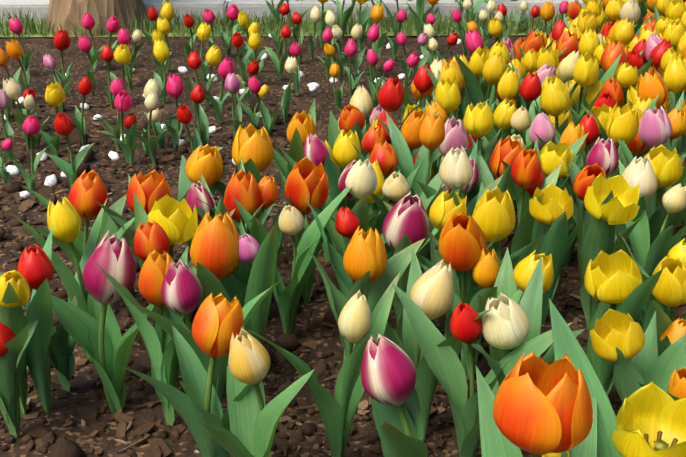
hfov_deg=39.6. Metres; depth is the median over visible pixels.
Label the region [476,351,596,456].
tulip flower
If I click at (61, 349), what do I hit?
tulip flower
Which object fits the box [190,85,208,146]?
tulip flower
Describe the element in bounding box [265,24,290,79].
tulip flower
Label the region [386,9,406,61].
tulip flower
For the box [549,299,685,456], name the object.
tulip flower
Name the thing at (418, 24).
tulip flower
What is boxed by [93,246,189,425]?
tulip flower
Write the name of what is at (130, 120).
tulip flower
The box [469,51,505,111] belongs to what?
tulip flower
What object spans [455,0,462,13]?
tulip flower
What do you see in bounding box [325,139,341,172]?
tulip flower
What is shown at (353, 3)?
tulip flower
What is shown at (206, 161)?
tulip flower
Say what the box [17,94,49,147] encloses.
tulip flower
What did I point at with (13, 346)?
tulip flower
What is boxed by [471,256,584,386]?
tulip flower
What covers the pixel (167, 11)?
tulip flower
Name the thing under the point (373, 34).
tulip flower
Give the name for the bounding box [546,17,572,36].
tulip flower
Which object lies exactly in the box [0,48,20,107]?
tulip flower
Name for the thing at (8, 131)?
tulip flower
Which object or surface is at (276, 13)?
tulip flower
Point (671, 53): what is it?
tulip flower
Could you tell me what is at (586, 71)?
tulip flower
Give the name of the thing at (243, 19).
tulip flower
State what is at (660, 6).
tulip flower
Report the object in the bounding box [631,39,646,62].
tulip flower
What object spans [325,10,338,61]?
tulip flower
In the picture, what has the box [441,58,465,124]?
tulip flower
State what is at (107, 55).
tulip flower
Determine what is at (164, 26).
tulip flower
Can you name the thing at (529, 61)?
tulip flower
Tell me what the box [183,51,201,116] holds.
tulip flower
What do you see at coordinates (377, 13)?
tulip flower
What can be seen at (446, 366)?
tulip flower
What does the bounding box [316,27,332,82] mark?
tulip flower
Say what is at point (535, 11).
tulip flower
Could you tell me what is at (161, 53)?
tulip flower
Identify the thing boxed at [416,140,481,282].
tulip flower
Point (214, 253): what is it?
tulip flower
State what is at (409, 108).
tulip flower
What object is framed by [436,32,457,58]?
tulip flower
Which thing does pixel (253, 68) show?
tulip flower
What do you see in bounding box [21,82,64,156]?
tulip flower
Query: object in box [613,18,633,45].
tulip flower
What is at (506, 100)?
tulip flower
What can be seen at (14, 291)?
tulip flower
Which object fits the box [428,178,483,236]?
tulip flower
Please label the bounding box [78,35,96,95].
tulip flower
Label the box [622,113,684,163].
tulip flower
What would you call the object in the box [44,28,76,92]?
tulip flower
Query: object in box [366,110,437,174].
tulip flower
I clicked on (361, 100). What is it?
tulip flower
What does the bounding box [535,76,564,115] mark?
tulip flower
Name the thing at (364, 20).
tulip flower
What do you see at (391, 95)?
tulip flower
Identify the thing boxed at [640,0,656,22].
tulip flower
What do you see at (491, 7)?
tulip flower
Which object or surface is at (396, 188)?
tulip flower
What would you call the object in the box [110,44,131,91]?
tulip flower
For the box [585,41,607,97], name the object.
tulip flower
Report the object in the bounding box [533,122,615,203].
tulip flower
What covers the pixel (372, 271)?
tulip flower
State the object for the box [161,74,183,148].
tulip flower
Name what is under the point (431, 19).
tulip flower
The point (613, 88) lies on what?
tulip flower
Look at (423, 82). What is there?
tulip flower
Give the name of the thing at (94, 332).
tulip flower
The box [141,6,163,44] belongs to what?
tulip flower
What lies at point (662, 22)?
tulip flower
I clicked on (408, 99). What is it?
tulip flower
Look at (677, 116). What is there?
tulip flower
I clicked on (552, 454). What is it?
tulip flower
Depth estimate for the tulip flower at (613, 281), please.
1.14 m
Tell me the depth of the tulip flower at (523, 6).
3.46 m
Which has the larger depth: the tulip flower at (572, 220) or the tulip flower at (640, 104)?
the tulip flower at (640, 104)
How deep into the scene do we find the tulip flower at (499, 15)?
3.07 m
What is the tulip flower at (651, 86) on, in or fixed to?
on the soil
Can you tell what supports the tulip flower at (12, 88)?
on the soil
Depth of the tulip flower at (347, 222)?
1.34 m
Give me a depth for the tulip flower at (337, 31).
2.82 m
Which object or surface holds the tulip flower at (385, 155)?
on the soil
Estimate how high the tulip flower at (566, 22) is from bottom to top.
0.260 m
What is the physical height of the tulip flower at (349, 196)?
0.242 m
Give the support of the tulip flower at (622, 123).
on the soil
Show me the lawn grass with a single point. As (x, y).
(149, 28)
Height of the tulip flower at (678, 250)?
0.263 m
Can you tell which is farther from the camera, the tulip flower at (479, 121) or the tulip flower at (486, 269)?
the tulip flower at (479, 121)
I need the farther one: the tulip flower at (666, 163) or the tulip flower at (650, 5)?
the tulip flower at (650, 5)
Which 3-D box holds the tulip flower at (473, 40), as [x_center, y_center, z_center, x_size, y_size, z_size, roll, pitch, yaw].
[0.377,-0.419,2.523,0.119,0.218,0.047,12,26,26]
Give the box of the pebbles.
[4,34,460,452]
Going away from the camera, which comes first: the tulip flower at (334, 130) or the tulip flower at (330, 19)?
the tulip flower at (334, 130)
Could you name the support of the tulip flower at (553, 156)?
on the soil
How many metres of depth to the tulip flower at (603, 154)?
1.54 m
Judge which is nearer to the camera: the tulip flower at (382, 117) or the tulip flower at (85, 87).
the tulip flower at (382, 117)
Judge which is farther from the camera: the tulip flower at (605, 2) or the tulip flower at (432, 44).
the tulip flower at (605, 2)
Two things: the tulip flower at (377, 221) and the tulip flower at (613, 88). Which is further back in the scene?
the tulip flower at (613, 88)
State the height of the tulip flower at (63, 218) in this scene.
0.268 m
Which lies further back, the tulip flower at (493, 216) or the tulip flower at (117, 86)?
the tulip flower at (117, 86)
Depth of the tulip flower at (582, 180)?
1.50 m
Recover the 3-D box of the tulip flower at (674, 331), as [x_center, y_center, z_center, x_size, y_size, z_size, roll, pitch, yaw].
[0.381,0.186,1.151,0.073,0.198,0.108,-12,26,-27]
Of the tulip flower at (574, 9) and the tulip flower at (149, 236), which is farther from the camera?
the tulip flower at (574, 9)
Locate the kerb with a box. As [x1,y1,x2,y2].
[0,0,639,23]
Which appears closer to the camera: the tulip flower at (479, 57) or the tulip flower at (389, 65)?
the tulip flower at (479, 57)
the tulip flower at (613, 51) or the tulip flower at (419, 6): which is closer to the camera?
the tulip flower at (613, 51)
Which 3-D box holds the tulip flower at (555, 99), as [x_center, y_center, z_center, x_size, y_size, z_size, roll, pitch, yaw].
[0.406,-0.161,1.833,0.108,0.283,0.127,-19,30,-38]
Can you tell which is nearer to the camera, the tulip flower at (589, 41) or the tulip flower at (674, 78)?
the tulip flower at (674, 78)
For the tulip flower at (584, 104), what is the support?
on the soil
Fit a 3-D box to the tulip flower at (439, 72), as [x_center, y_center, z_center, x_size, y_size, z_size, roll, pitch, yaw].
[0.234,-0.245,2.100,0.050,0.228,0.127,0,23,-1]
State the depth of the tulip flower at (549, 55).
2.05 m
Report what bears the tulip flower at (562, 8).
on the soil
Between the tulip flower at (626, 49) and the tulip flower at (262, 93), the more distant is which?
the tulip flower at (262, 93)
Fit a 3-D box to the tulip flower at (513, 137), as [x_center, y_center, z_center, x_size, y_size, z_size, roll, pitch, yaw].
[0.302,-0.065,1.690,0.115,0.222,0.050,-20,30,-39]
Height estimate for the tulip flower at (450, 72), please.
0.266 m
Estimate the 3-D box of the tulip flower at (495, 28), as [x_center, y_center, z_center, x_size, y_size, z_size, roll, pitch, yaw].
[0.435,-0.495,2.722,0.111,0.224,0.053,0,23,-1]
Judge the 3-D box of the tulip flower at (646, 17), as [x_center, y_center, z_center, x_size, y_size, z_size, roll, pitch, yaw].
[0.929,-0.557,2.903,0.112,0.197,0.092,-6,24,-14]
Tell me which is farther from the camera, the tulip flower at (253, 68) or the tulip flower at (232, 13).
the tulip flower at (232, 13)
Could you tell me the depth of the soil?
2.08 m
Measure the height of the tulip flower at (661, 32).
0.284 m
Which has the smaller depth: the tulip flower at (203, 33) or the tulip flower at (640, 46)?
the tulip flower at (640, 46)
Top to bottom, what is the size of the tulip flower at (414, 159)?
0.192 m
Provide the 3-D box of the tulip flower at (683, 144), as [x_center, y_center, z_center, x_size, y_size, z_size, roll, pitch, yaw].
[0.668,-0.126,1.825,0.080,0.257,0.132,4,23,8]
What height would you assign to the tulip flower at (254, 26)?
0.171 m
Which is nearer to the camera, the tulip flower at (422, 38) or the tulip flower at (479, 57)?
the tulip flower at (479, 57)
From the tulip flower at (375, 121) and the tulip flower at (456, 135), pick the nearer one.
the tulip flower at (456, 135)
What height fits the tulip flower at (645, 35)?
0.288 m
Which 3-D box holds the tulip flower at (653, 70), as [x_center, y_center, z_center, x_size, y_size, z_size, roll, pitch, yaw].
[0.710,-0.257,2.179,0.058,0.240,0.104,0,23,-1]
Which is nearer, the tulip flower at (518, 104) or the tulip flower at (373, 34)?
the tulip flower at (518, 104)
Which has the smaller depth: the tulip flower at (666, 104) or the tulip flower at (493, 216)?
the tulip flower at (493, 216)
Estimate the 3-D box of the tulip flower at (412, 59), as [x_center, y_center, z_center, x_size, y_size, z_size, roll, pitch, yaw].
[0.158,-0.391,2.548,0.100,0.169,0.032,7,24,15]
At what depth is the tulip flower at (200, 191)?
1.38 m
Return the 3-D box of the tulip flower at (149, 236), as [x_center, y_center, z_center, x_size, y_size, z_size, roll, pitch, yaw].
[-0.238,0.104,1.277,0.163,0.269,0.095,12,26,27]
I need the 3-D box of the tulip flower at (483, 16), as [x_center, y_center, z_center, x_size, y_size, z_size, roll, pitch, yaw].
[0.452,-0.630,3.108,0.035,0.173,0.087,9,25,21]
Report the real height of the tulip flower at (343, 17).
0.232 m
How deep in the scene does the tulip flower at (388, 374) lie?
0.95 m
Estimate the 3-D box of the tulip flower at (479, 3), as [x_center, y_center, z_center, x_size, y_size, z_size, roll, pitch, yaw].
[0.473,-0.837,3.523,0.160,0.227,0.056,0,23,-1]
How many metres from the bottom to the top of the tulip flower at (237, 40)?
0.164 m
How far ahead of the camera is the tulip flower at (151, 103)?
2.11 m
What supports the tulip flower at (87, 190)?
on the soil
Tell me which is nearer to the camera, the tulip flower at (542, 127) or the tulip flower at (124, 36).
the tulip flower at (542, 127)
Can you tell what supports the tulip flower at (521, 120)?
on the soil
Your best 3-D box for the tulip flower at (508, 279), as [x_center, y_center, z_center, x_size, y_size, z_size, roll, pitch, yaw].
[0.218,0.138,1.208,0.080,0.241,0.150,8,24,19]
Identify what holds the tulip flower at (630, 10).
on the soil
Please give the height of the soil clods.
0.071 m
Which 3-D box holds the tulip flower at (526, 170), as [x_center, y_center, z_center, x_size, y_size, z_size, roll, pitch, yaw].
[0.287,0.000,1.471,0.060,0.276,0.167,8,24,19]
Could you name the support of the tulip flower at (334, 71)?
on the soil
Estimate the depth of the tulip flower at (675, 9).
2.53 m
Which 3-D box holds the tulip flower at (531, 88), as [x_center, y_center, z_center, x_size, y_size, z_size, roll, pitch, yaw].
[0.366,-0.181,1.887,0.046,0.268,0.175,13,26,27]
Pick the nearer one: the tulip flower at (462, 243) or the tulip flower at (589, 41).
the tulip flower at (462, 243)
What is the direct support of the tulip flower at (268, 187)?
on the soil
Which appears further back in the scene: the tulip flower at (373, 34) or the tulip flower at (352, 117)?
the tulip flower at (373, 34)
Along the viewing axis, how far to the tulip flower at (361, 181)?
1.37 m
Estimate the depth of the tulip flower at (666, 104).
2.00 m
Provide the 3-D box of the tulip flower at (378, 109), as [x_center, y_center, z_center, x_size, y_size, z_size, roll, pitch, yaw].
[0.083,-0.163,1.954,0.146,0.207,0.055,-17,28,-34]
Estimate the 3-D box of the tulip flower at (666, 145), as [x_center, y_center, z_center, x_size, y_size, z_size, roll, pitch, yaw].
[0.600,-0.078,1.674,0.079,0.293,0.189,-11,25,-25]
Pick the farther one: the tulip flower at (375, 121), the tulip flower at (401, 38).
the tulip flower at (401, 38)
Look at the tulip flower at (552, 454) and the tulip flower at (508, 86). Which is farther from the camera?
the tulip flower at (508, 86)
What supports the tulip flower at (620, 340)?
on the soil
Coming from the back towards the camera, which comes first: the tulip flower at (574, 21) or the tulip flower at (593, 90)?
the tulip flower at (574, 21)
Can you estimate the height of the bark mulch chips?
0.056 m
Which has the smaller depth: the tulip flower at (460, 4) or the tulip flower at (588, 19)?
the tulip flower at (588, 19)
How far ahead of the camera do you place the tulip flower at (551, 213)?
1.37 m
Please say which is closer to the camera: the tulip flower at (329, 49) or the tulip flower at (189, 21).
the tulip flower at (329, 49)
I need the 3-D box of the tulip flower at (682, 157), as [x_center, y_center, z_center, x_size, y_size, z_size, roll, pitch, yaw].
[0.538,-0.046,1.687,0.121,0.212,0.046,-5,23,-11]
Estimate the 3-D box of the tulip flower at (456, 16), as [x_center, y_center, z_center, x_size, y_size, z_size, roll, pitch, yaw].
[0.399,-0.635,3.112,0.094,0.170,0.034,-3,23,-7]
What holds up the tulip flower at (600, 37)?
on the soil
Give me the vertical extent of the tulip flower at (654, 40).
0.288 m
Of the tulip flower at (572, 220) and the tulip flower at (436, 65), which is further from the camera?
the tulip flower at (436, 65)
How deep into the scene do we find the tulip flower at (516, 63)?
2.29 m
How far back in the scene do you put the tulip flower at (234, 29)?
3.14 m
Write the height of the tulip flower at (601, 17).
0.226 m
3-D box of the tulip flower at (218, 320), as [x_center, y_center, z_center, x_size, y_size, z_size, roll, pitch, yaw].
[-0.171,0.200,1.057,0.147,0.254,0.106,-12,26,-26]
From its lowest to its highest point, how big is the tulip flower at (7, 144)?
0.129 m
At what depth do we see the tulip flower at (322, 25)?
3.25 m
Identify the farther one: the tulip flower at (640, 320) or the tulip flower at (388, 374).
the tulip flower at (640, 320)
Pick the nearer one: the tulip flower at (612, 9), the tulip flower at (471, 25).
the tulip flower at (612, 9)
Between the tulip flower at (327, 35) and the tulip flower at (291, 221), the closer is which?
the tulip flower at (291, 221)
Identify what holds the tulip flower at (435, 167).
on the soil
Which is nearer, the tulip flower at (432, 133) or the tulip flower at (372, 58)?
the tulip flower at (432, 133)
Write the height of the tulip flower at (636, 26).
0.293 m
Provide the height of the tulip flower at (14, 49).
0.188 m
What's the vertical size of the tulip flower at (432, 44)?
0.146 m
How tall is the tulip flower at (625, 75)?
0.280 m
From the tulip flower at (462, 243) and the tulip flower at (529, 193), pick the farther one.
the tulip flower at (529, 193)
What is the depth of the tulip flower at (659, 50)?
2.13 m
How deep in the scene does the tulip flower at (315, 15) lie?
3.06 m
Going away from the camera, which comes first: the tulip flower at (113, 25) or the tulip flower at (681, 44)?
the tulip flower at (681, 44)
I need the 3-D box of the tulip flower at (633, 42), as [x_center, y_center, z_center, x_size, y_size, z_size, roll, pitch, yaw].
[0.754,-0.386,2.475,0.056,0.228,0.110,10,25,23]
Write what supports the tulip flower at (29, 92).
on the soil
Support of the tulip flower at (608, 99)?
on the soil
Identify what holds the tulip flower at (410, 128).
on the soil
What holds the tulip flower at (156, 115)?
on the soil
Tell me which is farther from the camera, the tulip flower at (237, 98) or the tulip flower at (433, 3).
the tulip flower at (433, 3)
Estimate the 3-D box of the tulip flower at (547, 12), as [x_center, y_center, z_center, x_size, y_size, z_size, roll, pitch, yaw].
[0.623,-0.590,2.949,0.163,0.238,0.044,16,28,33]
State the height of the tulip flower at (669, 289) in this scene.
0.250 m
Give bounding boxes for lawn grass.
[0,5,567,37]
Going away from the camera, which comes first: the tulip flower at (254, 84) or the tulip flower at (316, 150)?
the tulip flower at (316, 150)
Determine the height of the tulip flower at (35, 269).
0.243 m
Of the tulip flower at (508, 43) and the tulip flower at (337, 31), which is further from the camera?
the tulip flower at (337, 31)
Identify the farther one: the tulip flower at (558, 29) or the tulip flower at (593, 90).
the tulip flower at (558, 29)
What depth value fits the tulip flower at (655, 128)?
1.58 m
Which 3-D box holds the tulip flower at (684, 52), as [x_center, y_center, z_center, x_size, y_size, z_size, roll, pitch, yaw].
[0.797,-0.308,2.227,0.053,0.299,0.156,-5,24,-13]
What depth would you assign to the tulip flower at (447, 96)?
1.84 m
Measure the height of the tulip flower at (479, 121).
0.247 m
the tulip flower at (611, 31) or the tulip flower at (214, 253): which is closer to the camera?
the tulip flower at (214, 253)
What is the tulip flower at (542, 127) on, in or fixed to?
on the soil
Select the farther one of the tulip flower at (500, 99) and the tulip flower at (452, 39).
the tulip flower at (452, 39)
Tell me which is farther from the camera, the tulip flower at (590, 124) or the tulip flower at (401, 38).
the tulip flower at (401, 38)
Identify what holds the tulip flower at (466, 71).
on the soil
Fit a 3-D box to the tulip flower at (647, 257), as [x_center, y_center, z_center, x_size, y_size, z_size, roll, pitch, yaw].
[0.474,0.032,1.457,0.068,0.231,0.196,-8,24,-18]
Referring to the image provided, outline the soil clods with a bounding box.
[0,113,685,456]
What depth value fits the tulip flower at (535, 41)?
2.17 m
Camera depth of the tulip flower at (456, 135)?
1.62 m
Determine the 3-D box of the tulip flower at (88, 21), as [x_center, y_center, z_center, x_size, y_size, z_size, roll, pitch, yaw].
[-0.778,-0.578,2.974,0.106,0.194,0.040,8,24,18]
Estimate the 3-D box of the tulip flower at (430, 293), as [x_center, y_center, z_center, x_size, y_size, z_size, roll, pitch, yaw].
[0.109,0.166,1.134,0.176,0.258,0.141,18,29,37]
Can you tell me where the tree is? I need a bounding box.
[46,0,148,35]
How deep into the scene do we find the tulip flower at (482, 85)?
2.39 m
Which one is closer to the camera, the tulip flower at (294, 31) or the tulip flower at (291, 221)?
the tulip flower at (291, 221)
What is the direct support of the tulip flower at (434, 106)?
on the soil
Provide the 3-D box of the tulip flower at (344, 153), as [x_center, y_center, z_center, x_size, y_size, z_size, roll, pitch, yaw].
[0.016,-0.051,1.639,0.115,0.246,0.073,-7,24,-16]
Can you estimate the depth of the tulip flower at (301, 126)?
1.70 m
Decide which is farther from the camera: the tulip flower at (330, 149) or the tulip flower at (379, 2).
the tulip flower at (379, 2)
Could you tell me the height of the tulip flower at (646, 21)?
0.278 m
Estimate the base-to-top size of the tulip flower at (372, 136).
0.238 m
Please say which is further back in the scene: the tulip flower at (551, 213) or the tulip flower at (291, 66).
the tulip flower at (291, 66)
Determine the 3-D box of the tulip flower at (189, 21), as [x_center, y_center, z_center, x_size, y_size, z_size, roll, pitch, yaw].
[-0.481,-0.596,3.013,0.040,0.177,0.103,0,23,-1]
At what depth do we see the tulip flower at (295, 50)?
2.62 m
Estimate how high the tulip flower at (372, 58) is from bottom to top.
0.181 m
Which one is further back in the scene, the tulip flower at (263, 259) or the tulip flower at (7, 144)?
the tulip flower at (7, 144)
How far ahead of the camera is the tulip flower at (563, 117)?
1.85 m
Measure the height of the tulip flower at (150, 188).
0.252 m
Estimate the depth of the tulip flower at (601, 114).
1.78 m
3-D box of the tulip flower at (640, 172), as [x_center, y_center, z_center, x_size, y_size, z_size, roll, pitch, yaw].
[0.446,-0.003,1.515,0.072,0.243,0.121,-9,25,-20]
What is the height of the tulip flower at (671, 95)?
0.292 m
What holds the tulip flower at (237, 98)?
on the soil
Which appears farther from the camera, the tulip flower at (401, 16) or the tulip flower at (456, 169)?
the tulip flower at (401, 16)
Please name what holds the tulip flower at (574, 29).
on the soil
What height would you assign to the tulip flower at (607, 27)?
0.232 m
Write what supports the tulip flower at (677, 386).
on the soil
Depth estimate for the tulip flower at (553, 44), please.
2.42 m
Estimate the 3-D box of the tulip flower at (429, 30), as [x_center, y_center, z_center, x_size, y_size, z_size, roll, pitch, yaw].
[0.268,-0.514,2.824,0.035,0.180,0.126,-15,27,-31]
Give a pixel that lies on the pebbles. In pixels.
(51, 180)
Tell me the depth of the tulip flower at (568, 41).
2.21 m
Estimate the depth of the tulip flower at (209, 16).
3.02 m
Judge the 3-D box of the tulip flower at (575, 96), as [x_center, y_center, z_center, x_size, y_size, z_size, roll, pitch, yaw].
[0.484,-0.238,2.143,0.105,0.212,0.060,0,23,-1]
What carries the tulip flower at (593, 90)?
on the soil
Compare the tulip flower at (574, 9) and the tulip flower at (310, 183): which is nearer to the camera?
the tulip flower at (310, 183)
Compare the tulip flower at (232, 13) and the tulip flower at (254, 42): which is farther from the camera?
the tulip flower at (232, 13)
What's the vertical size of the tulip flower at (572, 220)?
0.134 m
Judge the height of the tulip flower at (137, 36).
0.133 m
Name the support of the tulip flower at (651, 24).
on the soil
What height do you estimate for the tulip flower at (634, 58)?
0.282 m
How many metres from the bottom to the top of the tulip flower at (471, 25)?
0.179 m
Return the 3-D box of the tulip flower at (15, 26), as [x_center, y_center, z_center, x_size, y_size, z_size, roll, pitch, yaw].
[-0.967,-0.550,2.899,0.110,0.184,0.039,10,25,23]
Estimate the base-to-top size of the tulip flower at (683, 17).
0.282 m
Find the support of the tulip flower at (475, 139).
on the soil
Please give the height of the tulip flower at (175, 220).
0.253 m
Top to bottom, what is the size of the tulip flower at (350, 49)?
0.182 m
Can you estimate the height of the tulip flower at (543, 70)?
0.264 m
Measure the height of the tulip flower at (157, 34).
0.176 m
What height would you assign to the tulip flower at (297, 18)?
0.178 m
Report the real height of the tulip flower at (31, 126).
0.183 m
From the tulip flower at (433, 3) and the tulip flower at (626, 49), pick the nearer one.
the tulip flower at (626, 49)
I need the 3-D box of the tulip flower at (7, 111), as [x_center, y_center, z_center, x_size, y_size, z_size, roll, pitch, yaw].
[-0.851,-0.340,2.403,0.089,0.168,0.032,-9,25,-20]
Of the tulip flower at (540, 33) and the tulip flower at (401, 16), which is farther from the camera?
the tulip flower at (401, 16)
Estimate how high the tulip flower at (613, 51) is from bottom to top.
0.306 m
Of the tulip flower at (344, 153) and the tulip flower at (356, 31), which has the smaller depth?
the tulip flower at (344, 153)
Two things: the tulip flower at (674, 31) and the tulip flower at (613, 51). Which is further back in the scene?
the tulip flower at (674, 31)
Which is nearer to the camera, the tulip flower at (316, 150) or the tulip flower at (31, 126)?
the tulip flower at (316, 150)
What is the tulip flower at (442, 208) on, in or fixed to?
on the soil
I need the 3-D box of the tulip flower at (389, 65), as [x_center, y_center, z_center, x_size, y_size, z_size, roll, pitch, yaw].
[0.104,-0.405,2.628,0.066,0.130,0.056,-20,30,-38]
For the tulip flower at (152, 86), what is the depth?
2.23 m
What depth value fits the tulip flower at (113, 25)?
2.91 m
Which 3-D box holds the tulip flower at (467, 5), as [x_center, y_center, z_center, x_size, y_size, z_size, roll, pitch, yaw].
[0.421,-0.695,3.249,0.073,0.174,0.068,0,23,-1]
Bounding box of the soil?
[0,35,685,456]
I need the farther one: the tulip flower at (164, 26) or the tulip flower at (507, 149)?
the tulip flower at (164, 26)
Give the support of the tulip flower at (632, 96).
on the soil
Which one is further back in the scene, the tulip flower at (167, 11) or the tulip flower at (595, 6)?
the tulip flower at (167, 11)
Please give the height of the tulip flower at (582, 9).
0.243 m
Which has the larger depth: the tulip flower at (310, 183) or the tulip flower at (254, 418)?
the tulip flower at (310, 183)
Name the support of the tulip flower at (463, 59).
on the soil
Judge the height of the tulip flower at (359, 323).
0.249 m
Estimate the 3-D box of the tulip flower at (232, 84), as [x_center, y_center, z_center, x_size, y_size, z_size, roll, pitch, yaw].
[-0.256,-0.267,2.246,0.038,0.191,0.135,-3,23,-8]
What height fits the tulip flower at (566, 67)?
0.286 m
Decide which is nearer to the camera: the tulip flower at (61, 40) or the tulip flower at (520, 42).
the tulip flower at (520, 42)
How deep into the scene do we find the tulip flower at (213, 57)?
2.50 m
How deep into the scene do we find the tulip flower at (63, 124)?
1.97 m
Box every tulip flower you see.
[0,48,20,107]
[0,80,20,121]
[0,88,13,162]
[0,115,53,194]
[0,138,12,183]
[0,270,29,416]
[0,319,37,437]
[3,77,38,148]
[5,38,29,91]
[9,17,34,71]
[12,196,134,361]
[17,89,35,116]
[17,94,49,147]
[17,225,53,412]
[20,169,126,268]
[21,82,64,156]
[24,295,76,391]
[43,54,73,111]
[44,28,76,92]
[47,112,93,189]
[51,230,154,412]
[67,75,92,145]
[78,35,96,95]
[82,12,102,64]
[92,44,120,108]
[92,78,125,149]
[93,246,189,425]
[94,169,195,311]
[95,16,119,70]
[99,90,137,162]
[108,194,235,321]
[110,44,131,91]
[111,113,140,164]
[118,28,140,89]
[120,92,167,166]
[122,292,250,456]
[129,259,280,403]
[131,29,143,67]
[133,191,196,380]
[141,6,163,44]
[142,109,160,155]
[143,29,171,82]
[144,77,176,148]
[153,39,169,103]
[157,17,170,70]
[160,1,173,42]
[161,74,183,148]
[177,104,223,152]
[178,144,225,249]
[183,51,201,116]
[184,14,196,59]
[186,173,274,279]
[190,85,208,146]
[190,158,261,228]
[190,210,252,307]
[190,221,277,343]
[194,45,221,106]
[196,22,210,80]
[196,173,301,320]
[201,324,314,456]
[203,9,214,48]
[206,57,233,122]
[215,4,238,55]
[216,122,273,217]
[217,5,242,55]
[225,73,242,137]
[230,75,248,106]
[231,11,249,57]
[232,32,251,81]
[232,187,349,333]
[241,84,268,127]
[242,60,258,102]
[243,31,264,79]
[244,21,273,62]
[245,271,400,456]
[248,76,284,136]
[264,3,297,54]
[265,0,283,24]
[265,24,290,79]
[273,99,315,179]
[277,156,350,303]
[279,0,310,41]
[279,133,363,262]
[281,56,297,121]
[290,42,301,95]
[292,12,306,64]
[305,198,394,296]
[309,6,321,60]
[309,226,424,363]
[315,158,376,285]
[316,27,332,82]
[318,0,327,47]
[319,159,384,236]
[324,43,343,80]
[324,129,369,210]
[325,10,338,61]
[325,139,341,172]
[326,159,399,243]
[328,104,352,173]
[329,63,343,108]
[331,0,355,31]
[331,24,347,77]
[336,0,354,42]
[338,84,372,132]
[338,103,366,156]
[341,23,365,75]
[341,249,492,438]
[343,38,363,97]
[343,125,401,176]
[351,140,423,253]
[356,0,370,52]
[360,24,381,79]
[361,333,427,456]
[364,48,378,109]
[365,76,429,175]
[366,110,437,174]
[367,59,394,91]
[369,104,399,127]
[371,0,381,24]
[371,4,387,51]
[371,146,467,219]
[372,114,393,178]
[376,108,441,168]
[380,0,410,37]
[382,191,445,344]
[383,52,418,93]
[383,187,466,323]
[384,64,432,114]
[385,111,444,196]
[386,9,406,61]
[390,281,570,456]
[391,152,438,183]
[397,32,410,85]
[401,72,433,120]
[402,104,419,121]
[406,0,436,35]
[407,0,438,49]
[412,32,429,74]
[416,0,426,16]
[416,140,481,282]
[418,211,499,357]
[418,247,502,377]
[419,13,445,56]
[421,23,451,65]
[423,63,490,120]
[424,99,439,174]
[425,95,447,161]
[426,59,443,103]
[427,38,447,62]
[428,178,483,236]
[429,146,502,276]
[429,168,434,180]
[434,76,463,123]
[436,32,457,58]
[437,69,461,119]
[438,115,483,171]
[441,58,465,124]
[452,9,467,55]
[452,41,513,106]
[452,54,469,108]
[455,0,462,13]
[460,0,477,35]
[461,0,484,21]
[464,101,501,191]
[465,28,487,94]
[465,46,488,104]
[466,131,482,153]
[467,21,477,31]
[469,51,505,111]
[469,54,485,89]
[469,132,522,194]
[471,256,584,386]
[472,181,548,286]
[475,0,495,47]
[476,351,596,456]
[477,100,516,175]
[477,247,553,360]
[479,9,487,40]
[483,17,514,48]
[485,105,555,150]
[493,68,519,137]
[493,96,515,133]
[494,10,508,41]
[496,92,516,135]
[497,3,512,38]
[501,132,588,201]
[502,37,515,60]
[504,72,547,144]
[504,133,524,238]
[506,48,538,97]
[506,58,524,98]
[510,61,555,147]
[511,147,561,289]
[513,37,526,62]
[514,68,520,109]
[514,139,572,216]
[515,0,527,30]
[516,31,565,100]
[518,29,554,57]
[519,50,579,150]
[523,1,554,32]
[524,112,578,161]
[525,19,567,40]
[527,4,544,34]
[529,183,587,322]
[532,104,598,208]
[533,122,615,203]
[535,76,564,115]
[535,76,603,134]
[536,46,558,115]
[542,450,569,456]
[545,38,556,50]
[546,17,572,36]
[548,110,572,127]
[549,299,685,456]
[554,16,578,26]
[555,30,578,80]
[559,0,567,20]
[562,5,606,28]
[563,25,582,38]
[564,14,569,27]
[564,137,618,188]
[564,147,606,282]
[564,194,577,266]
[565,79,584,116]
[566,51,621,122]
[566,79,603,153]
[567,0,581,19]
[567,76,623,113]
[569,91,615,152]
[577,10,596,32]
[578,27,599,86]
[580,93,659,171]
[580,172,644,329]
[582,78,623,139]
[582,103,638,178]
[584,249,662,395]
[585,0,606,33]
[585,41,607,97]
[590,308,685,404]
[597,9,606,26]
[597,33,603,43]
[600,40,653,104]
[601,22,614,36]
[602,0,608,6]
[605,0,623,21]
[608,20,619,43]
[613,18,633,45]
[614,61,637,107]
[615,155,657,254]
[617,139,685,246]
[617,230,685,319]
[618,41,643,55]
[618,106,685,192]
[619,0,653,34]
[619,160,685,276]
[620,0,640,22]
[622,97,667,154]
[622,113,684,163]
[626,50,643,69]
[627,70,668,109]
[627,83,637,108]
[628,35,637,49]
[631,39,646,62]
[634,0,643,33]
[635,27,659,64]
[636,301,648,329]
[637,0,646,30]
[637,366,685,400]
[638,91,685,154]
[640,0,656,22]
[640,111,685,237]
[641,19,656,31]
[641,256,685,344]
[642,12,653,23]
[645,32,662,65]
[648,148,685,163]
[649,38,671,70]
[649,67,669,91]
[654,0,670,19]
[655,15,671,31]
[655,298,685,356]
[658,47,680,97]
[659,26,675,50]
[660,98,669,113]
[662,18,685,49]
[662,58,685,134]
[665,0,685,19]
[668,53,685,113]
[677,32,685,100]
[679,45,685,94]
[680,100,685,163]
[681,10,685,28]
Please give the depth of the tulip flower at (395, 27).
3.30 m
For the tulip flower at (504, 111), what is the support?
on the soil
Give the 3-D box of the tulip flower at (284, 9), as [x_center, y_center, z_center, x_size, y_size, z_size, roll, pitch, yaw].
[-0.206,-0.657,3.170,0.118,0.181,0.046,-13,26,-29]
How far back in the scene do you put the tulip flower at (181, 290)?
1.12 m
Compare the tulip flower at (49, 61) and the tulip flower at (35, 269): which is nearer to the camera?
the tulip flower at (35, 269)
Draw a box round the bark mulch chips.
[0,94,683,456]
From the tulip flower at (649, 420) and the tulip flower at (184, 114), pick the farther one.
the tulip flower at (184, 114)
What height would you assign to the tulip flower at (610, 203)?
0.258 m

